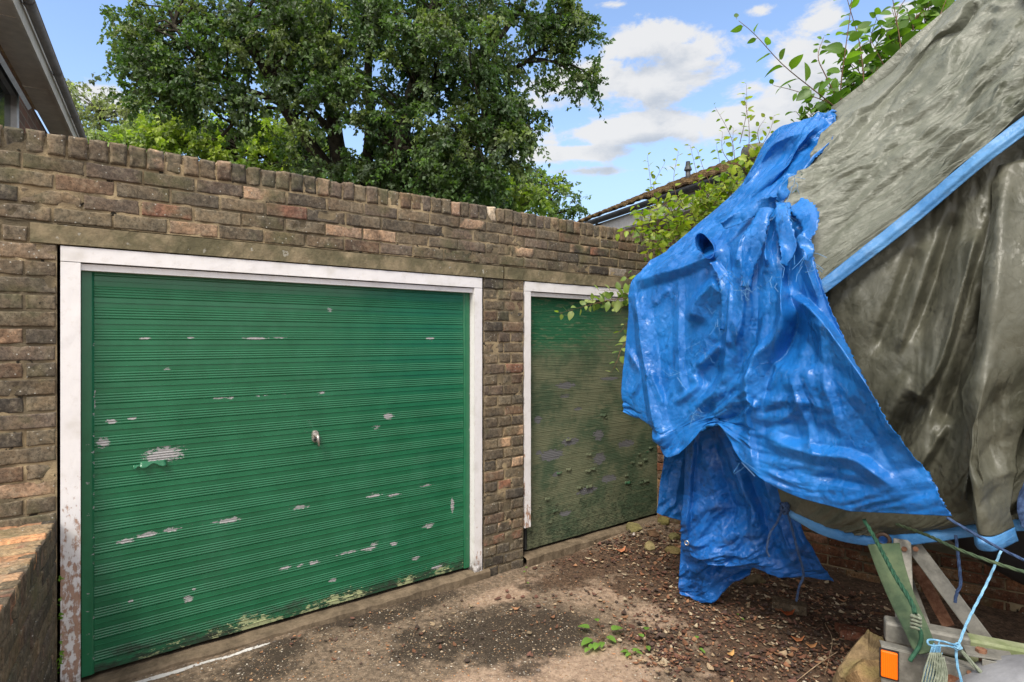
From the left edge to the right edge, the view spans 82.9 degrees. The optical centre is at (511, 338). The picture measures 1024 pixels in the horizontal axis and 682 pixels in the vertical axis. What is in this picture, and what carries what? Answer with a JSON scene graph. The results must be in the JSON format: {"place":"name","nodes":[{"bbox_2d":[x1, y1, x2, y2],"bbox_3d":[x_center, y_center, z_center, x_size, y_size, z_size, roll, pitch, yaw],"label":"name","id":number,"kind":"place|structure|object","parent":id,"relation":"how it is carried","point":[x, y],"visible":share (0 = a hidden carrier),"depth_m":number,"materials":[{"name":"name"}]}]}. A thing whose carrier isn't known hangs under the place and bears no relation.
{"place":"outdoors","nodes":[
{"label":"outdoors","id":0,"kind":"place"},
{"bbox_2d":[35,0,955,224],"label":"sky","id":1,"kind":"structure","parent":0,"point":[667,66],"materials":[{"name":"blue"}]},
{"bbox_2d":[57,480,1023,681],"bbox_3d":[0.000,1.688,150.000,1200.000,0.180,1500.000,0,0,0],"label":"ground","id":2,"kind":"structure","parent":0,"point":[1002,624],"depth_m":3.29,"materials":[{"name":"brown soil"}]},
{"bbox_2d":[0,520,56,681],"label":"brick wall","id":3,"kind":"structure","parent":2,"relation":"on","point":[28,602],"depth_m":2.17,"materials":[{"name":"brown brick"}]},
{"bbox_2d":[56,576,64,672],"bbox_3d":[-2.002,1.267,2.573,0.032,0.426,0.102,0,0,-37],"label":"wall weed","id":4,"kind":"object","parent":3,"relation":"attached to","point":[60,659],"depth_m":2.58,"materials":[{"name":"green plant"}]},
{"bbox_2d":[0,0,87,141],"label":"brick house","id":5,"kind":"structure","parent":2,"relation":"on","point":[32,79],"depth_m":4.12,"materials":[{"name":"grey paint"}]},
{"bbox_2d":[0,53,30,127],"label":"window","id":6,"kind":"structure","parent":5,"relation":"in","point":[10,91],"depth_m":3.90,"materials":[{"name":"grey glass"}]},
{"bbox_2d":[65,78,155,131],"bbox_3d":[-17.610,-5.167,25.701,4.281,13.693,7.566,0,0,-39],"label":"distant tree","id":7,"kind":"object","parent":2,"relation":"on","point":[104,110],"visible":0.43,"depth_m":25.50,"materials":[{"name":"green plant"}]},
{"bbox_2d":[84,118,190,154],"bbox_3d":[-14.750,-3.483,22.032,4.880,10.322,4.104,0,0,0],"label":"distant tree","id":8,"kind":"object","parent":2,"relation":"on","point":[96,134],"visible":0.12,"depth_m":21.56,"materials":[{"name":"green plant"}]},
{"bbox_2d":[107,103,329,174],"bbox_3d":[-8.541,-2.804,17.003,7.360,8.960,4.346,0,0,0],"label":"hedge tree","id":9,"kind":"object","parent":2,"relation":"on","point":[170,136],"visible":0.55,"depth_m":15.96,"materials":[{"name":"green plant"}]},
{"bbox_2d":[0,125,677,681],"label":"garage block","id":10,"kind":"structure","parent":2,"relation":"on","point":[240,405],"depth_m":3.24,"materials":[{"name":"brick"}]},
{"bbox_2d":[81,271,469,677],"bbox_3d":[-1.141,0.630,3.348,2.158,1.899,0.058,0,0,-37],"label":"garage door","id":11,"kind":"structure","parent":10,"relation":"in","point":[254,453],"depth_m":3.18,"materials":[{"name":"green paint"}]},
{"bbox_2d":[523,297,656,549],"bbox_3d":[0.974,0.630,5.007,2.204,1.899,0.050,0,0,-37],"label":"garage door","id":12,"kind":"structure","parent":10,"relation":"in","point":[594,463],"depth_m":4.68,"materials":[{"name":"green paint"}]},
{"bbox_2d":[615,82,779,261],"bbox_3d":[1.494,-1.310,4.582,1.454,1.455,0.844,0,0,0],"label":"yellow green shrub","id":13,"kind":"object","parent":10,"relation":"on","point":[700,210],"visible":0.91,"depth_m":4.48,"materials":[{"name":"green plant"}]},
{"bbox_2d":[555,270,635,372],"bbox_3d":[0.625,-0.117,3.899,0.745,0.683,0.265,0,0,-19],"label":"shrub sprig","id":14,"kind":"object","parent":13,"relation":"attached to","point":[617,305],"visible":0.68,"depth_m":3.94,"materials":[{"name":"green plant"}]},
{"bbox_2d":[88,0,615,210],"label":"broadleaf tree","id":15,"kind":"object","parent":2,"relation":"on","point":[291,40],"visible":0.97,"depth_m":10.85,"materials":[{"name":"green plant"}]},
{"bbox_2d":[374,130,517,209],"bbox_3d":[-2.093,-1.736,13.660,4.466,6.823,2.627,0,0,0],"label":"dark hedge","id":16,"kind":"object","parent":2,"relation":"on","point":[510,207],"visible":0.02,"depth_m":12.94,"materials":[{"name":"green plant"}]},
{"bbox_2d":[352,154,570,216],"bbox_3d":[-1.713,-2.224,17.804,6.751,7.804,3.538,0,0,0],"label":"hedge tree","id":17,"kind":"object","parent":2,"relation":"on","point":[534,199],"visible":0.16,"depth_m":17.08,"materials":[{"name":"green plant"}]},
{"bbox_2d":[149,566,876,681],"bbox_3d":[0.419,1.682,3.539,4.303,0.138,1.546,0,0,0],"label":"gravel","id":18,"kind":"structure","parent":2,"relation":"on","point":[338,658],"depth_m":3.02,"materials":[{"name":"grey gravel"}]},
{"bbox_2d":[520,160,590,220],"bbox_3d":[1.183,-2.228,19.959,3.016,7.809,2.564,0,0,0],"label":"distant tree","id":19,"kind":"object","parent":2,"relation":"on","point":[572,211],"visible":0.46,"depth_m":19.69,"materials":[{"name":"green plant"}]},
{"bbox_2d":[237,522,925,681],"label":"leaf litter","id":20,"kind":"object","parent":2,"relation":"on","point":[787,663],"visible":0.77,"depth_m":3.41,"materials":[{"name":"brown plant"}]},
{"bbox_2d":[644,540,654,550],"bbox_3d":[1.071,1.619,4.536,0.078,0.062,0.133,0,0,0],"label":"rubble stone","id":21,"kind":"object","parent":20,"relation":"on","point":[649,545],"visible":0.98,"depth_m":4.50,"materials":[{"name":"yellow stone"}]},
{"bbox_2d":[695,636,704,652],"bbox_3d":[1.002,1.638,3.103,0.024,0.042,0.143,0,0,2],"label":"weed","id":22,"kind":"object","parent":20,"relation":"on","point":[698,645],"visible":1,"depth_m":3.09,"materials":[{"name":"green plant"}]},
{"bbox_2d":[781,609,794,614],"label":"dead leaf","id":23,"kind":"object","parent":20,"relation":"on","point":[788,612],"visible":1,"depth_m":3.50,"materials":[{"name":"brown plant"}]},
{"bbox_2d":[772,596,806,615],"bbox_3d":[1.716,1.652,3.592,0.194,0.058,0.093,0,0,25],"label":"fallen brick","id":24,"kind":"object","parent":20,"relation":"on","point":[799,607],"visible":0.96,"depth_m":3.56,"materials":[{"name":"brown brick"}]},
{"bbox_2d":[578,618,621,651],"bbox_3d":[0.459,1.645,3.203,0.248,0.056,0.340,0,0,22],"label":"weed","id":25,"kind":"object","parent":2,"relation":"on","point":[594,645],"visible":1,"depth_m":3.18,"materials":[{"name":"green plant"}]},
{"bbox_2d":[621,648,641,656],"bbox_3d":[0.628,1.658,3.065,0.116,0.027,0.069,0,0,0],"label":"weed","id":26,"kind":"object","parent":2,"relation":"on","point":[628,653],"visible":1,"depth_m":3.06,"materials":[{"name":"green plant"}]},
{"bbox_2d":[626,522,641,531],"bbox_3d":[1.022,1.589,4.861,0.140,0.084,0.086,0,0,15],"label":"rubble stone","id":27,"kind":"object","parent":2,"relation":"on","point":[634,527],"visible":0.78,"depth_m":4.84,"materials":[{"name":"yellow stone"}]},
{"bbox_2d":[638,627,650,650],"bbox_3d":[0.723,1.643,3.175,0.062,0.064,0.194,0,0,11],"label":"weed","id":28,"kind":"object","parent":2,"relation":"on","point":[642,635],"visible":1,"depth_m":3.18,"materials":[{"name":"green plant"}]},
{"bbox_2d":[646,529,659,537],"bbox_3d":[1.151,1.602,4.743,0.080,0.066,0.126,0,0,-27],"label":"rubble stone","id":29,"kind":"object","parent":2,"relation":"on","point":[653,533],"visible":0.86,"depth_m":4.72,"materials":[{"name":"brown stone"}]},
{"bbox_2d":[577,157,747,238],"bbox_3d":[3.657,-0.241,6.377,3.694,4.035,6.112,0,0,-24],"label":"bungalow","id":30,"kind":"object","parent":2,"relation":"on","point":[687,186],"visible":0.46,"depth_m":6.95,"materials":[{"name":"white painted render"},{"name":"roof tile"}]},
{"bbox_2d":[741,142,763,163],"bbox_3d":[2.082,-1.535,4.812,0.356,0.215,0.174,0,0,-15],"label":"boat fender","id":31,"kind":"object","parent":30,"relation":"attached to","point":[744,149],"visible":0.22,"depth_m":4.74,"materials":[{"name":"metal"}]},
{"bbox_2d":[657,516,669,525],"bbox_3d":[1.322,1.599,5.063,0.100,0.092,0.130,0,0,-35],"label":"rubble stone","id":32,"kind":"object","parent":2,"relation":"on","point":[662,520],"visible":0.88,"depth_m":5.04,"materials":[{"name":"stone"}]},
{"bbox_2d":[664,546,680,553],"bbox_3d":[1.236,1.630,4.458,0.129,0.060,0.078,0,0,40],"label":"rubble stone","id":33,"kind":"object","parent":2,"relation":"on","point":[673,550],"visible":0.94,"depth_m":4.45,"materials":[{"name":"beige stone"}]},
{"bbox_2d":[668,532,679,539],"bbox_3d":[1.313,1.612,4.704,0.115,0.075,0.071,0,0,-37],"label":"rubble stone","id":34,"kind":"object","parent":2,"relation":"on","point":[673,536],"visible":0.82,"depth_m":4.68,"materials":[{"name":"yellow stone"}]},
{"bbox_2d":[743,573,765,584],"bbox_3d":[1.682,1.670,4.027,0.194,0.067,0.088,0,0,-22],"label":"rubble stone","id":35,"kind":"object","parent":2,"relation":"on","point":[754,579],"visible":0.98,"depth_m":3.99,"materials":[{"name":"brown stone"}]},
{"bbox_2d":[791,636,803,640],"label":"dead leaf","id":36,"kind":"object","parent":2,"relation":"on","point":[798,639],"visible":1,"depth_m":3.22,"materials":[{"name":"brown plant"}]},
{"bbox_2d":[797,651,837,680],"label":"twig","id":37,"kind":"object","parent":2,"relation":"on","point":[818,664],"visible":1,"depth_m":2.90,"materials":[{"name":"brown wood"}]},
{"bbox_2d":[657,445,1023,613],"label":"side boundary wall","id":38,"kind":"structure","parent":2,"relation":"on","point":[1002,592],"depth_m":3.94,"materials":[{"name":"brick"}]},
{"bbox_2d":[730,0,954,121],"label":"tall shrub","id":39,"kind":"object","parent":2,"relation":"on","point":[893,44],"visible":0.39,"depth_m":4.09,"materials":[{"name":"green plant"}]},
{"bbox_2d":[834,622,878,640],"bbox_3d":[1.979,1.694,3.321,0.214,0.085,0.100,0,0,12],"label":"fallen brick","id":40,"kind":"object","parent":2,"relation":"on","point":[851,632],"visible":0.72,"depth_m":3.30,"materials":[{"name":"brown brick"}]},
{"bbox_2d":[832,629,883,681],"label":"broken slab","id":41,"kind":"object","parent":2,"relation":"on","point":[867,645],"depth_m":2.32,"materials":[{"name":"stone"}]},
{"bbox_2d":[845,659,880,681],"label":"broken slab","id":42,"kind":"object","parent":2,"relation":"on","point":[862,670],"depth_m":2.16,"materials":[{"name":"stone"}]},
{"bbox_2d":[879,538,1023,681],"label":"boat trailer","id":43,"kind":"object","parent":2,"relation":"on","point":[997,660],"visible":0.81,"depth_m":2.03,"materials":[{"name":"metal"}]},
{"bbox_2d":[868,543,934,654],"bbox_3d":[1.433,0.935,2.139,0.110,0.244,0.440,0,0,18],"label":"webbing strap","id":44,"kind":"object","parent":43,"relation":"attached to","point":[900,604],"visible":0.81,"depth_m":2.18,"materials":[{"name":"green fabric"}]},
{"bbox_2d":[923,642,942,681],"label":"string hank","id":45,"kind":"object","parent":44,"relation":"hanging from","point":[935,649],"visible":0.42,"depth_m":1.92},
{"bbox_2d":[921,652,947,681],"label":"coiled cord","id":46,"kind":"object","parent":43,"relation":"hanging from","point":[936,661],"visible":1,"depth_m":1.89,"materials":[{"name":"beige fabric"}]},
{"bbox_2d":[926,639,953,647],"bbox_3d":[1.409,1.002,1.903,0.119,0.040,0.016,0,0,-10],"label":"blue twine","id":47,"kind":"object","parent":43,"relation":"hanging from","point":[927,642],"visible":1,"depth_m":1.90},
{"bbox_2d":[954,649,962,681],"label":"blue twine","id":48,"kind":"object","parent":43,"relation":"hanging from","point":[957,666],"visible":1,"depth_m":1.90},
{"bbox_2d":[958,650,982,672],"bbox_3d":[1.513,1.073,1.892,0.100,0.110,0.023,0,0,21],"label":"bundled twine","id":49,"kind":"object","parent":43,"relation":"attached to","point":[971,662],"visible":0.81,"depth_m":1.90,"materials":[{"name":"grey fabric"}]},
{"bbox_2d":[952,642,962,650],"bbox_3d":[1.463,1.010,1.905,0.026,0.024,0.029,0,0,0],"label":"twine knot","id":50,"kind":"object","parent":49,"relation":"attached to","point":[957,646],"visible":1,"depth_m":1.90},
{"bbox_2d":[951,531,1023,584],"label":"boat","id":51,"kind":"object","parent":43,"relation":"on","point":[968,545],"visible":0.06,"depth_m":2.58,"materials":[{"name":"paint"}]},
{"bbox_2d":[777,0,1023,558],"bbox_3d":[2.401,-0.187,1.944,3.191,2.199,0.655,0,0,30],"label":"olive tarpaulin","id":52,"kind":"object","parent":51,"relation":"hanging from","point":[927,310],"visible":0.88,"depth_m":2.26,"materials":[{"name":"grey plastic"}]},
{"bbox_2d":[779,502,789,514],"bbox_3d":[1.334,0.830,2.840,0.050,0.063,0.050,0,0,38],"label":"rope knot","id":53,"kind":"object","parent":52,"relation":"attached to","point":[784,508],"visible":1,"depth_m":2.83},
{"bbox_2d":[766,511,781,556],"bbox_3d":[1.300,0.956,2.867,0.085,0.258,0.022,0,0,19],"label":"dark blue rope","id":54,"kind":"object","parent":53,"relation":"hanging from","point":[772,529],"visible":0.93,"depth_m":2.87,"materials":[{"name":"blue fabric"}]},
{"bbox_2d":[787,512,804,601],"bbox_3d":[1.428,1.092,2.907,0.067,0.537,0.207,0,0,40],"label":"dark blue rope","id":55,"kind":"object","parent":53,"relation":"hanging from","point":[799,556],"visible":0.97,"depth_m":2.86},
{"bbox_2d":[621,109,951,602],"bbox_3d":[1.291,0.233,3.318,1.330,2.853,2.169,0,0,19],"label":"blue tarpaulin","id":56,"kind":"object","parent":52,"relation":"hanging from","point":[746,392],"visible":1,"depth_m":2.92,"materials":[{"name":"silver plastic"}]},
{"bbox_2d":[946,517,1023,560],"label":"guy rope","id":57,"kind":"object","parent":56,"relation":"attached to","point":[984,539],"visible":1,"depth_m":2.00,"materials":[{"name":"blue fabric"}]},
{"bbox_2d":[862,519,917,614],"bbox_3d":[1.410,0.835,2.169,0.029,0.196,0.437,0,0,11],"label":"green rope","id":58,"kind":"object","parent":52,"relation":"hanging from","point":[897,579],"visible":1,"depth_m":2.14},
{"bbox_2d":[910,613,921,630],"bbox_3d":[1.361,0.954,1.955,0.036,0.051,0.035,0,0,0],"label":"rope knot","id":59,"kind":"object","parent":58,"relation":"attached to","point":[915,619],"visible":0.99,"depth_m":1.95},
{"bbox_2d":[908,623,923,661],"bbox_3d":[1.345,1.013,1.940,0.059,0.121,0.025,0,0,-13],"label":"loose rope end","id":60,"kind":"object","parent":59,"relation":"hanging from","point":[914,653],"visible":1,"depth_m":1.93,"materials":[{"name":"green fabric"}]},
{"bbox_2d":[895,523,1023,572],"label":"bungee cord","id":61,"kind":"object","parent":52,"relation":"attached to","point":[964,551],"visible":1,"depth_m":2.06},
{"bbox_2d":[958,550,1002,642],"bbox_3d":[1.596,0.872,1.978,0.264,0.277,0.014,0,0,-25],"label":"blue twine","id":62,"kind":"object","parent":52,"relation":"hanging from","point":[978,599],"visible":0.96,"depth_m":1.98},
{"bbox_2d":[953,535,961,602],"bbox_3d":[1.675,0.868,2.189,0.034,0.249,0.031,0,0,0],"label":"dark blue rope","id":63,"kind":"object","parent":51,"relation":"hanging from","point":[958,589],"visible":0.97,"depth_m":2.18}
]}

